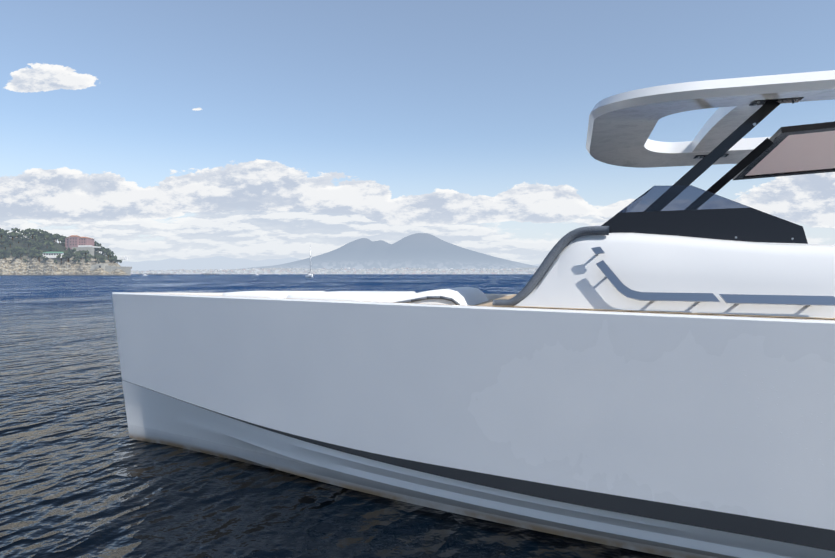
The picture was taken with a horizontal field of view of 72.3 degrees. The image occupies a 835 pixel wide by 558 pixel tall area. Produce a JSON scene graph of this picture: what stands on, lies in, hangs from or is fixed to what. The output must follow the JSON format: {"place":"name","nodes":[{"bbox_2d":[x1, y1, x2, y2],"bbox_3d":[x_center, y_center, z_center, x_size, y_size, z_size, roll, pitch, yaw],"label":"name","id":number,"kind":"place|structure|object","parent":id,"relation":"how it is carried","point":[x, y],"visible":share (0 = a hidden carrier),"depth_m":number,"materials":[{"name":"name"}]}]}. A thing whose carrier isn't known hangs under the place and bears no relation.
{"place":"outdoors","nodes":[
{"label":"outdoors","id":0,"kind":"place"},
{"bbox_2d":[0,238,128,275],"bbox_3d":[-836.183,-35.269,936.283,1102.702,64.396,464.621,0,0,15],"label":"headland terrain","id":1,"kind":"structure","parent":0,"point":[19,266],"depth_m":718.33,"materials":[{"name":"beige stone"}]},
{"bbox_2d":[0,228,121,264],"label":"trees","id":2,"kind":"object","parent":1,"relation":"on","point":[38,236],"visible":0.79,"depth_m":784.68,"materials":[{"name":"green plant"}]},
{"bbox_2d":[43,235,131,275],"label":"buildings","id":3,"kind":"structure","parent":1,"relation":"on","point":[77,242],"depth_m":778.62,"materials":[{"name":"pink paint"}]},
{"bbox_2d":[118,256,540,270],"bbox_3d":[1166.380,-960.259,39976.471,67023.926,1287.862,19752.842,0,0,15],"label":"mountain ridge","id":4,"kind":"structure","parent":0,"point":[218,262],"depth_m":39443.00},
{"bbox_2d":[0,274,671,557],"bbox_3d":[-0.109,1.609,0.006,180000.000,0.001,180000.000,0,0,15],"label":"sea water","id":5,"kind":"structure","parent":0,"point":[83,474],"depth_m":4.42,"materials":[{"name":"blue liquid"}]},
{"bbox_2d":[138,273,217,274],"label":"breakwater rocks","id":6,"kind":"object","parent":5,"relation":"in","point":[174,274],"visible":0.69,"depth_m":2630.05,"materials":[{"name":"grey stone"}]},
{"bbox_2d":[306,248,313,277],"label":"sailboat","id":7,"kind":"object","parent":5,"relation":"on","point":[310,275],"visible":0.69,"depth_m":261.72,"materials":[{"name":"white"}]},
{"bbox_2d":[112,292,834,557],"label":"boat hull","id":8,"kind":"object","parent":5,"relation":"on","point":[681,435],"visible":0.85,"depth_m":3.41,"materials":[{"name":"white plastic"}]},
{"bbox_2d":[222,291,415,301],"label":"sunpad cushions","id":9,"kind":"object","parent":8,"relation":"on","point":[373,296],"visible":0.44,"depth_m":4.73,"materials":[{"name":"white fabric"}]},
{"bbox_2d":[378,287,488,305],"bbox_3d":[0.178,0.154,4.771,0.671,0.155,1.270,0,0,15],"label":"seat backrest","id":10,"kind":"object","parent":8,"relation":"on","point":[471,296],"visible":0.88,"depth_m":4.21,"materials":[{"name":"white leather"}]},
{"bbox_2d":[492,226,608,306],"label":"cabin trim","id":11,"kind":"structure","parent":8,"relation":"on","point":[562,243],"depth_m":3.53,"materials":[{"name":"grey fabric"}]},
{"bbox_2d":[473,294,834,318],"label":"boat deck","id":12,"kind":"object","parent":8,"relation":"on","point":[488,303],"visible":0.12,"depth_m":3.29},
{"bbox_2d":[515,233,834,317],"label":"boat cabin","id":13,"kind":"object","parent":8,"relation":"on","point":[574,276],"visible":0.75,"depth_m":3.16,"materials":[{"name":"white plastic"}]},
{"bbox_2d":[591,247,834,305],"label":"handrail","id":14,"kind":"object","parent":13,"relation":"attached to","point":[614,280],"visible":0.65,"depth_m":3.01,"materials":[{"name":"silver metal"}]},
{"bbox_2d":[601,185,807,243],"bbox_3d":[1.849,-0.384,4.317,1.150,0.365,2.217,0,0,15],"label":"windshield","id":15,"kind":"object","parent":8,"relation":"attached to","point":[685,210],"visible":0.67,"depth_m":3.32,"materials":[{"name":"black glass"}]},
{"bbox_2d":[672,97,803,193],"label":"roof support struts","id":16,"kind":"object","parent":8,"relation":"on","point":[713,156],"visible":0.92,"depth_m":3.44,"materials":[{"name":"black metal"}]},
{"bbox_2d":[586,70,834,167],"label":"hardtop roof","id":17,"kind":"structure","parent":16,"relation":"on","point":[621,126],"depth_m":3.60,"materials":[{"name":"white plastic"}]},
{"bbox_2d":[692,105,762,151],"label":"hardtop cross beam","id":18,"kind":"structure","parent":17,"relation":"attached to","point":[721,124],"depth_m":4.21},
{"bbox_2d":[141,268,537,273],"bbox_3d":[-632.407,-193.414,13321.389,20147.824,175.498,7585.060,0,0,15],"label":"distant city","id":19,"kind":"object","parent":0,"point":[409,270],"depth_m":13395.42},
{"bbox_2d":[131,267,536,273],"bbox_3d":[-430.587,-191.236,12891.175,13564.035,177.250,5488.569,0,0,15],"label":"shore city buildings","id":20,"kind":"structure","parent":19,"relation":"on","point":[331,271],"depth_m":12597.01,"materials":[{"name":"concrete"}]},
{"bbox_2d":[241,233,538,268],"bbox_3d":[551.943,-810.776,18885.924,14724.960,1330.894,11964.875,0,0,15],"label":"mountain","id":21,"kind":"structure","parent":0,"point":[423,250],"depth_m":15340.34,"materials":[{"name":"grey stone"}]},
{"bbox_2d":[0,0,834,264],"label":"sky","id":22,"kind":"structure","parent":0,"point":[145,130],"materials":[{"name":"blue"}]},
{"bbox_2d":[733,121,834,179],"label":"window","id":23,"kind":"structure","parent":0,"point":[801,149],"depth_m":4.12,"materials":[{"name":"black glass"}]}
]}

